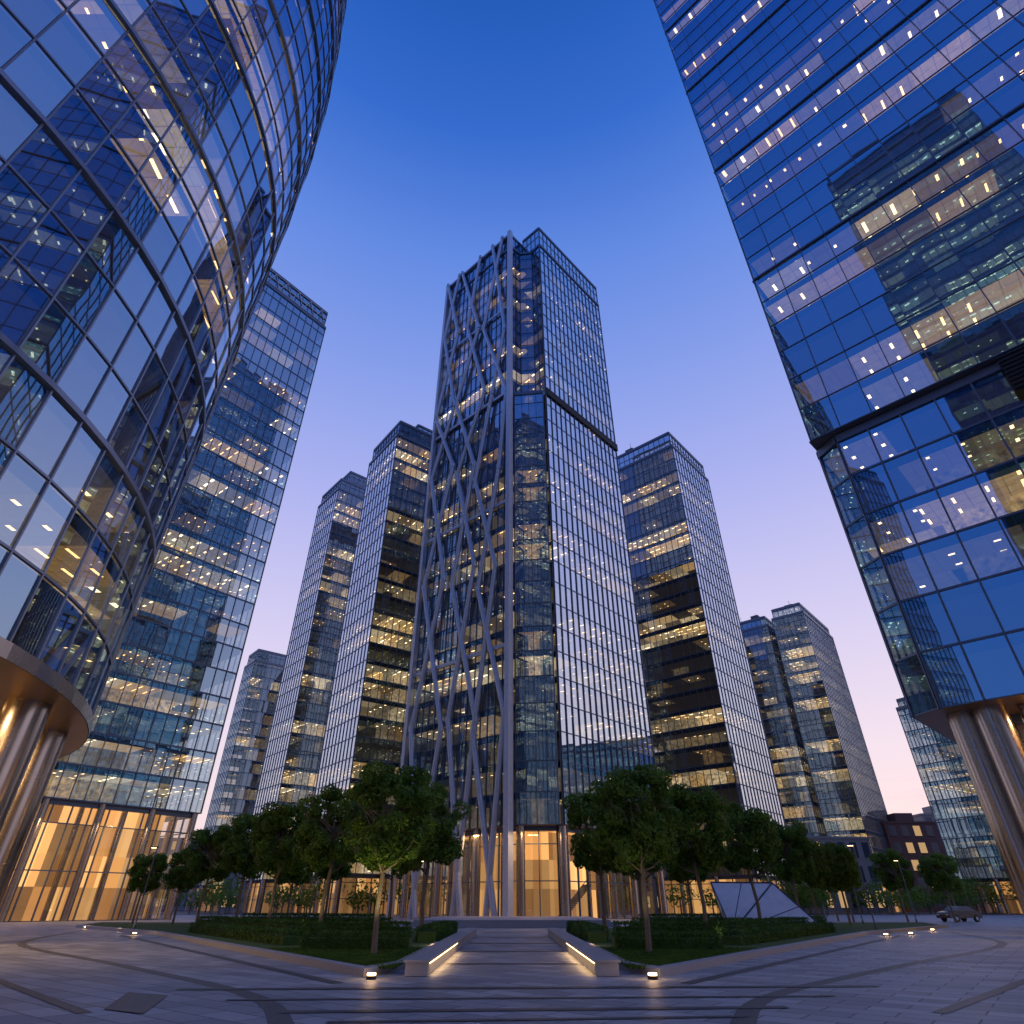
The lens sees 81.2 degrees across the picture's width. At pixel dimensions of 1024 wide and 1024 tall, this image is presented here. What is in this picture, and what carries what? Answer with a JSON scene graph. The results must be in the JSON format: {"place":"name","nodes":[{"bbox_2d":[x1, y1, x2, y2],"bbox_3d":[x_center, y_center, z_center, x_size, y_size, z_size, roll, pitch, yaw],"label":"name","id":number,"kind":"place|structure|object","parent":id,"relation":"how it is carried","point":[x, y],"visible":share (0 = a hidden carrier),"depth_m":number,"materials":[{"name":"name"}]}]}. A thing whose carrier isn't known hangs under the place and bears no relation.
{"place":"outdoors","nodes":[
{"label":"outdoors","id":0,"kind":"place"},
{"bbox_2d":[0,268,327,921],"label":"glass skyscraper","id":1,"kind":"structure","parent":0,"point":[130,776],"depth_m":89.91,"materials":[{"name":"glass"}]},
{"bbox_2d":[0,0,346,904],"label":"curved glass tower","id":2,"kind":"structure","parent":0,"point":[156,156],"depth_m":31.02,"materials":[{"name":"glass"}]},
{"bbox_2d":[140,838,216,909],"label":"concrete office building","id":3,"kind":"structure","parent":0,"point":[172,848],"depth_m":195.98,"materials":[{"name":"grey concrete"}]},
{"bbox_2d":[151,841,208,906],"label":"windows","id":4,"kind":"structure","parent":3,"relation":"in","point":[174,842],"depth_m":197.52,"materials":[{"name":"glass"}]},
{"bbox_2d":[185,649,285,910],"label":"glass skyscraper","id":5,"kind":"structure","parent":0,"point":[261,678],"depth_m":195.97,"materials":[{"name":"glass"}]},
{"bbox_2d":[233,471,366,912],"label":"glass skyscraper","id":6,"kind":"structure","parent":0,"point":[290,767],"depth_m":158.57,"materials":[{"name":"glass"}]},
{"bbox_2d":[217,862,430,911],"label":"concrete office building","id":7,"kind":"structure","parent":0,"point":[233,885],"depth_m":160.26,"materials":[{"name":"beige concrete"}]},
{"bbox_2d":[221,862,430,906],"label":"windows","id":8,"kind":"structure","parent":7,"relation":"in","point":[430,862],"depth_m":160.74,"materials":[{"name":"glass"}]},
{"bbox_2d":[403,928,476,975],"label":"wall","id":9,"kind":"structure","parent":0,"point":[418,964],"depth_m":18.54,"materials":[{"name":"stone"}]},
{"bbox_2d":[0,910,1023,1023],"bbox_3d":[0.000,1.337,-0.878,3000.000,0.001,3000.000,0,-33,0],"label":"ground","id":10,"kind":"structure","parent":0,"point":[916,994],"depth_m":14.64,"materials":[{"name":"grey stone"}]},
{"bbox_2d":[76,922,460,976],"bbox_3d":[-15.654,28.673,40.900,19.227,0.180,61.754,24,-40,-31],"label":"planting bed","id":11,"kind":"object","parent":10,"relation":"on","point":[178,930],"visible":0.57,"depth_m":25.68,"materials":[{"name":"stone"}]},
{"bbox_2d":[133,846,158,928],"bbox_3d":[-27.181,27.680,44.033,0.539,5.280,0.178,0,-33,0],"label":"street lamp","id":12,"kind":"object","parent":11,"relation":"on","point":[135,924],"visible":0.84,"depth_m":43.96,"materials":[{"name":"metal"}]},
{"bbox_2d":[126,852,168,924],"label":"tree","id":13,"kind":"object","parent":11,"relation":"on","point":[138,870],"visible":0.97,"depth_m":53.38,"materials":[{"name":"green plant"}]},
{"bbox_2d":[161,847,209,924],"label":"tree","id":14,"kind":"object","parent":11,"relation":"on","point":[182,883],"visible":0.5,"depth_m":52.25,"materials":[{"name":"green plant"}]},
{"bbox_2d":[182,823,231,925],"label":"tree","id":15,"kind":"object","parent":11,"relation":"on","point":[201,866],"visible":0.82,"depth_m":48.79,"materials":[{"name":"green plant"}]},
{"bbox_2d":[188,921,304,945],"bbox_3d":[-14.704,22.393,31.825,1.310,0.812,18.315,21,-39,-29],"label":"hedge","id":16,"kind":"object","parent":11,"relation":"on","point":[271,935],"visible":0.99,"depth_m":28.96,"materials":[{"name":"green plant"}]},
{"bbox_2d":[219,812,277,916],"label":"tree","id":17,"kind":"object","parent":11,"relation":"on","point":[238,853],"visible":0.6,"depth_m":46.83,"materials":[{"name":"green plant"}]},
{"bbox_2d":[196,915,308,934],"bbox_3d":[-16.305,25.084,36.156,1.524,1.066,19.763,21,-39,-29],"label":"hedge","id":18,"kind":"object","parent":11,"relation":"on","point":[259,922],"visible":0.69,"depth_m":33.90,"materials":[{"name":"green plant"}]},
{"bbox_2d":[249,801,308,917],"bbox_3d":[-15.445,23.398,39.565,4.208,7.525,4.648,-15,-36,22],"label":"tree","id":19,"kind":"object","parent":11,"relation":"on","point":[270,822],"visible":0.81,"depth_m":39.53,"materials":[{"name":"green plant"}]},
{"bbox_2d":[274,845,312,915],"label":"tree","id":20,"kind":"object","parent":11,"relation":"on","point":[304,876],"visible":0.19,"depth_m":51.45,"materials":[{"name":"green plant"}]},
{"bbox_2d":[240,912,385,922],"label":"hedge","id":21,"kind":"object","parent":11,"relation":"on","point":[294,914],"visible":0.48,"depth_m":42.87,"materials":[{"name":"green plant"}]},
{"bbox_2d":[307,822,354,912],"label":"tree","id":22,"kind":"object","parent":11,"relation":"on","point":[344,871],"visible":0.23,"depth_m":45.72,"materials":[{"name":"green plant"}]},
{"bbox_2d":[269,916,392,925],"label":"hedge","id":23,"kind":"object","parent":11,"relation":"on","point":[357,919],"visible":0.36,"depth_m":34.41,"materials":[{"name":"green plant"}]},
{"bbox_2d":[291,782,373,923],"bbox_3d":[-9.987,18.995,32.849,4.495,7.509,4.680,11,-35,-16],"label":"tree","id":24,"kind":"object","parent":11,"relation":"on","point":[313,844],"visible":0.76,"depth_m":32.82,"materials":[{"name":"green plant"}]},
{"bbox_2d":[295,919,411,936],"bbox_3d":[-7.696,20.408,29.055,5.515,1.011,1.488,0,-33,0],"label":"hedge","id":25,"kind":"object","parent":11,"relation":"on","point":[318,926],"visible":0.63,"depth_m":28.71,"materials":[{"name":"green plant"}]},
{"bbox_2d":[299,929,412,949],"bbox_3d":[-6.092,16.948,23.566,4.310,0.839,1.298,0,-33,0],"label":"hedge","id":26,"kind":"object","parent":11,"relation":"on","point":[341,940],"visible":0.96,"depth_m":23.22,"materials":[{"name":"green plant"}]},
{"bbox_2d":[340,759,437,952],"bbox_3d":[-4.861,13.126,22.959,3.908,6.424,3.798,0,-33,0],"label":"tree","id":27,"kind":"object","parent":11,"relation":"on","point":[402,836],"visible":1,"depth_m":22.95,"materials":[{"name":"green plant"}]},
{"bbox_2d":[365,810,422,920],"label":"tree","id":28,"kind":"object","parent":11,"relation":"on","point":[401,870],"visible":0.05,"depth_m":39.69,"materials":[{"name":"green plant"}]},
{"bbox_2d":[390,780,472,924],"bbox_3d":[-4.583,18.999,32.965,4.758,7.634,4.570,2,-33,-4],"label":"tree","id":29,"kind":"object","parent":11,"relation":"on","point":[441,845],"visible":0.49,"depth_m":32.51,"materials":[{"name":"green plant"}]},
{"bbox_2d":[414,920,458,942],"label":"hedge","id":30,"kind":"object","parent":11,"relation":"on","point":[433,932],"visible":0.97,"depth_m":28.18,"materials":[{"name":"green plant"}]},
{"bbox_2d":[367,870,372,913],"bbox_3d":[-12.181,32.574,50.390,0.539,4.080,0.178,0,-33,0],"label":"street lamp","id":31,"kind":"object","parent":10,"relation":"on","point":[370,892],"visible":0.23,"depth_m":50.58,"materials":[{"name":"metal"}]},
{"bbox_2d":[366,973,376,979],"bbox_3d":[-3.600,11.879,15.288,0.258,0.130,0.258,0,-33,0],"label":"ground light","id":32,"kind":"object","parent":10,"relation":"on","point":[370,976],"visible":1,"depth_m":15.21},
{"bbox_2d":[298,421,462,914],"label":"glass skyscraper","id":33,"kind":"structure","parent":10,"relation":"on","point":[365,721],"depth_m":132.21,"materials":[{"name":"glass"}]},
{"bbox_2d":[0,932,1023,1023],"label":"paving bands","id":34,"kind":"object","parent":10,"relation":"on","point":[276,1012],"visible":1,"depth_m":12.45,"materials":[{"name":"stone"}]},
{"bbox_2d":[404,916,619,927],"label":"plaza steps","id":35,"kind":"structure","parent":10,"relation":"on","point":[511,921],"depth_m":49.09,"materials":[{"name":"stone"}]},
{"bbox_2d":[386,227,668,918],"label":"braced skyscraper","id":36,"kind":"structure","parent":10,"relation":"on","point":[541,707],"depth_m":100.20,"materials":[{"name":"blue glass"}]},
{"bbox_2d":[141,873,1017,915],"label":"distant trees","id":37,"kind":"object","parent":10,"relation":"on","point":[820,898],"visible":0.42,"depth_m":110.01,"materials":[{"name":"green plant"}]},
{"bbox_2d":[647,973,657,979],"bbox_3d":[3.600,11.879,15.288,0.258,0.130,0.258,0,-33,0],"label":"ground light","id":38,"kind":"object","parent":10,"relation":"on","point":[652,976],"visible":1,"depth_m":15.21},
{"bbox_2d":[618,432,796,914],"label":"glass skyscraper","id":39,"kind":"structure","parent":10,"relation":"on","point":[706,722],"depth_m":138.81,"materials":[{"name":"glass"}]},
{"bbox_2d":[563,922,947,976],"bbox_3d":[15.654,28.673,40.900,19.227,0.180,61.754,-24,-40,31],"label":"planting bed","id":40,"kind":"object","parent":10,"relation":"on","point":[845,931],"visible":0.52,"depth_m":25.71,"materials":[{"name":"stone"}]},
{"bbox_2d":[269,946,756,968],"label":"grass","id":41,"kind":"structure","parent":40,"relation":"on","point":[657,957],"depth_m":20.34,"materials":[{"name":"green plant"}]},
{"bbox_2d":[565,919,609,942],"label":"hedge","id":42,"kind":"object","parent":40,"relation":"on","point":[587,931],"visible":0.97,"depth_m":28.33,"materials":[{"name":"green plant"}]},
{"bbox_2d":[562,791,630,933],"bbox_3d":[5.218,20.207,34.608,4.382,7.412,4.509,19,-38,-26],"label":"tree","id":43,"kind":"object","parent":40,"relation":"on","point":[584,854],"visible":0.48,"depth_m":34.33,"materials":[{"name":"green plant"}]},
{"bbox_2d":[586,764,683,951],"bbox_3d":[5.008,13.436,23.540,3.897,6.546,4.059,16,-37,-23],"label":"tree","id":44,"kind":"object","parent":40,"relation":"on","point":[649,832],"visible":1,"depth_m":23.46,"materials":[{"name":"green plant"}]},
{"bbox_2d":[611,816,663,917],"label":"tree","id":45,"kind":"object","parent":40,"relation":"on","point":[656,868],"visible":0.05,"depth_m":39.65,"materials":[{"name":"green plant"}]},
{"bbox_2d":[611,929,724,949],"bbox_3d":[6.098,16.929,23.576,4.301,0.810,1.292,0,-33,0],"label":"hedge","id":46,"kind":"object","parent":40,"relation":"on","point":[659,941],"visible":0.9,"depth_m":23.23,"materials":[{"name":"green plant"}]},
{"bbox_2d":[612,919,728,937],"bbox_3d":[7.698,20.423,29.066,5.505,0.999,1.557,0,-33,0],"label":"hedge","id":47,"kind":"object","parent":40,"relation":"on","point":[657,926],"visible":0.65,"depth_m":28.73,"materials":[{"name":"green plant"}]},
{"bbox_2d":[638,912,723,921],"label":"hedge","id":48,"kind":"object","parent":40,"relation":"on","point":[653,915],"visible":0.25,"depth_m":42.15,"materials":[{"name":"green plant"}]},
{"bbox_2d":[662,830,708,916],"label":"tree","id":49,"kind":"object","parent":40,"relation":"on","point":[681,876],"visible":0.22,"depth_m":45.55,"materials":[{"name":"green plant"}]},
{"bbox_2d":[631,916,752,925],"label":"hedge","id":50,"kind":"object","parent":40,"relation":"on","point":[641,919],"visible":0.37,"depth_m":34.40,"materials":[{"name":"green plant"}]},
{"bbox_2d":[661,783,733,925],"bbox_3d":[9.647,18.042,31.095,4.236,7.165,4.359,-28,-42,35],"label":"tree","id":51,"kind":"object","parent":40,"relation":"on","point":[699,809],"visible":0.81,"depth_m":30.86,"materials":[{"name":"green plant"}]},
{"bbox_2d":[705,801,781,918],"bbox_3d":[14.809,22.167,37.568,4.602,7.384,4.420,-14,-36,21],"label":"tree","id":52,"kind":"object","parent":40,"relation":"on","point":[759,833],"visible":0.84,"depth_m":37.22,"materials":[{"name":"green plant"}]},
{"bbox_2d":[710,881,816,926],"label":"faceted glass pavilion","id":53,"kind":"structure","parent":40,"relation":"on","point":[735,899],"depth_m":40.52,"materials":[{"name":"glass"}]},
{"bbox_2d":[715,915,827,934],"bbox_3d":[16.300,25.084,36.168,1.529,1.063,19.761,-21,-39,29],"label":"hedge","id":54,"kind":"object","parent":40,"relation":"on","point":[761,922],"visible":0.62,"depth_m":33.28,"materials":[{"name":"green plant"}]},
{"bbox_2d":[717,921,835,945],"bbox_3d":[14.704,22.381,31.844,1.323,0.827,18.325,-21,-39,29],"label":"hedge","id":55,"kind":"object","parent":40,"relation":"on","point":[753,935],"visible":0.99,"depth_m":28.96,"materials":[{"name":"green plant"}]},
{"bbox_2d":[763,820,817,905],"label":"tree","id":56,"kind":"object","parent":40,"relation":"on","point":[796,856],"visible":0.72,"depth_m":43.42,"materials":[{"name":"green plant"}]},
{"bbox_2d":[784,838,831,919],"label":"tree","id":57,"kind":"object","parent":40,"relation":"on","point":[822,869],"visible":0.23,"depth_m":49.00,"materials":[{"name":"green plant"}]},
{"bbox_2d":[816,842,862,925],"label":"tree","id":58,"kind":"object","parent":40,"relation":"on","point":[842,878],"visible":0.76,"depth_m":50.78,"materials":[{"name":"green plant"}]},
{"bbox_2d":[846,861,863,923],"bbox_3d":[30.819,34.268,54.063,0.539,5.280,0.178,0,-33,0],"label":"street lamp","id":59,"kind":"object","parent":40,"relation":"on","point":[858,905],"visible":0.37,"depth_m":53.38,"materials":[{"name":"metal"}]},
{"bbox_2d":[846,844,877,929],"bbox_3d":[24.819,26.582,42.361,0.539,5.280,0.178,0,-33,0],"label":"street lamp","id":60,"kind":"object","parent":40,"relation":"on","point":[875,925],"visible":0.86,"depth_m":42.26,"materials":[{"name":"metal"}]},
{"bbox_2d":[893,860,917,922],"bbox_3d":[37.819,36.464,57.406,0.539,5.280,0.178,0,-33,0],"label":"street lamp","id":61,"kind":"object","parent":40,"relation":"on","point":[907,892],"visible":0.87,"depth_m":57.31,"materials":[{"name":"metal"}]},
{"bbox_2d":[814,858,839,920],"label":"tree","id":62,"kind":"object","parent":10,"relation":"on","point":[829,889],"visible":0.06,"depth_m":69.15,"materials":[{"name":"green plant"}]},
{"bbox_2d":[784,825,889,912],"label":"concrete office building","id":63,"kind":"structure","parent":10,"relation":"on","point":[863,849],"depth_m":132.61,"materials":[{"name":"grey concrete"}]},
{"bbox_2d":[785,842,884,907],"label":"windows","id":64,"kind":"structure","parent":63,"relation":"in","point":[865,847],"depth_m":132.45,"materials":[{"name":"glass"}]},
{"bbox_2d":[653,0,1023,914],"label":"office tower with overhang","id":65,"kind":"structure","parent":10,"relation":"on","point":[867,158],"depth_m":53.57,"materials":[{"name":"blue glass"}]},
{"bbox_2d":[830,855,860,921],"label":"tree","id":66,"kind":"object","parent":10,"relation":"on","point":[849,891],"visible":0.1,"depth_m":60.50,"materials":[{"name":"green plant"}]},
{"bbox_2d":[868,848,915,921],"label":"tree","id":67,"kind":"object","parent":10,"relation":"on","point":[892,882],"visible":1,"depth_m":64.78,"materials":[{"name":"green plant"}]},
{"bbox_2d":[880,813,989,911],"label":"brick office building","id":68,"kind":"structure","parent":10,"relation":"on","point":[909,838],"depth_m":159.84,"materials":[{"name":"brown brick"}]},
{"bbox_2d":[888,826,984,906],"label":"windows","id":69,"kind":"structure","parent":68,"relation":"in","point":[892,830],"depth_m":159.18,"materials":[{"name":"glass"}]},
{"bbox_2d":[916,851,962,922],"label":"tree","id":70,"kind":"object","parent":10,"relation":"on","point":[933,871],"visible":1,"depth_m":63.70,"materials":[{"name":"green plant"}]},
{"bbox_2d":[924,854,963,920],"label":"tree","id":71,"kind":"object","parent":10,"relation":"on","point":[949,857],"visible":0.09,"depth_m":71.27,"materials":[{"name":"green plant"}]},
{"bbox_2d":[896,697,1022,913],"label":"glass skyscraper","id":72,"kind":"structure","parent":10,"relation":"on","point":[968,842],"depth_m":135.89,"materials":[{"name":"glass"}]},
{"bbox_2d":[936,906,982,921],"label":"parked car","id":73,"kind":"object","parent":10,"relation":"on","point":[963,913],"visible":0.93,"depth_m":65.04,"materials":[{"name":"paint"}]},
{"bbox_2d":[430,845,668,911],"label":"concrete office building","id":74,"kind":"structure","parent":0,"point":[466,880],"depth_m":144.40,"materials":[{"name":"grey concrete"}]},
{"bbox_2d":[434,860,658,906],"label":"windows","id":75,"kind":"structure","parent":74,"relation":"in","point":[624,886],"depth_m":144.62,"materials":[{"name":"yellow glass"}]},
{"bbox_2d":[160,0,983,837],"label":"sky","id":76,"kind":"structure","parent":0,"point":[449,128],"materials":[{"name":"blue"}]},
{"bbox_2d":[547,928,620,975],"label":"wall","id":77,"kind":"structure","parent":0,"point":[605,964],"depth_m":18.54,"materials":[{"name":"concrete"}]},
{"bbox_2d":[740,615,825,835],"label":"glass skyscraper","id":78,"kind":"structure","parent":0,"point":[795,787],"depth_m":177.10,"materials":[{"name":"glass"}]},
{"bbox_2d":[771,601,901,911],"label":"glass skyscraper","id":79,"kind":"structure","parent":0,"point":[847,791],"depth_m":171.73,"materials":[{"name":"glass"}]},
{"bbox_2d":[913,806,1008,910],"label":"concrete office building","id":80,"kind":"structure","parent":0,"point":[926,815],"depth_m":178.82,"materials":[{"name":"grey concrete"}]},
{"bbox_2d":[925,817,1006,906],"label":"windows","id":81,"kind":"structure","parent":80,"relation":"in","point":[997,853],"depth_m":174.10,"materials":[{"name":"glass"}]}
]}

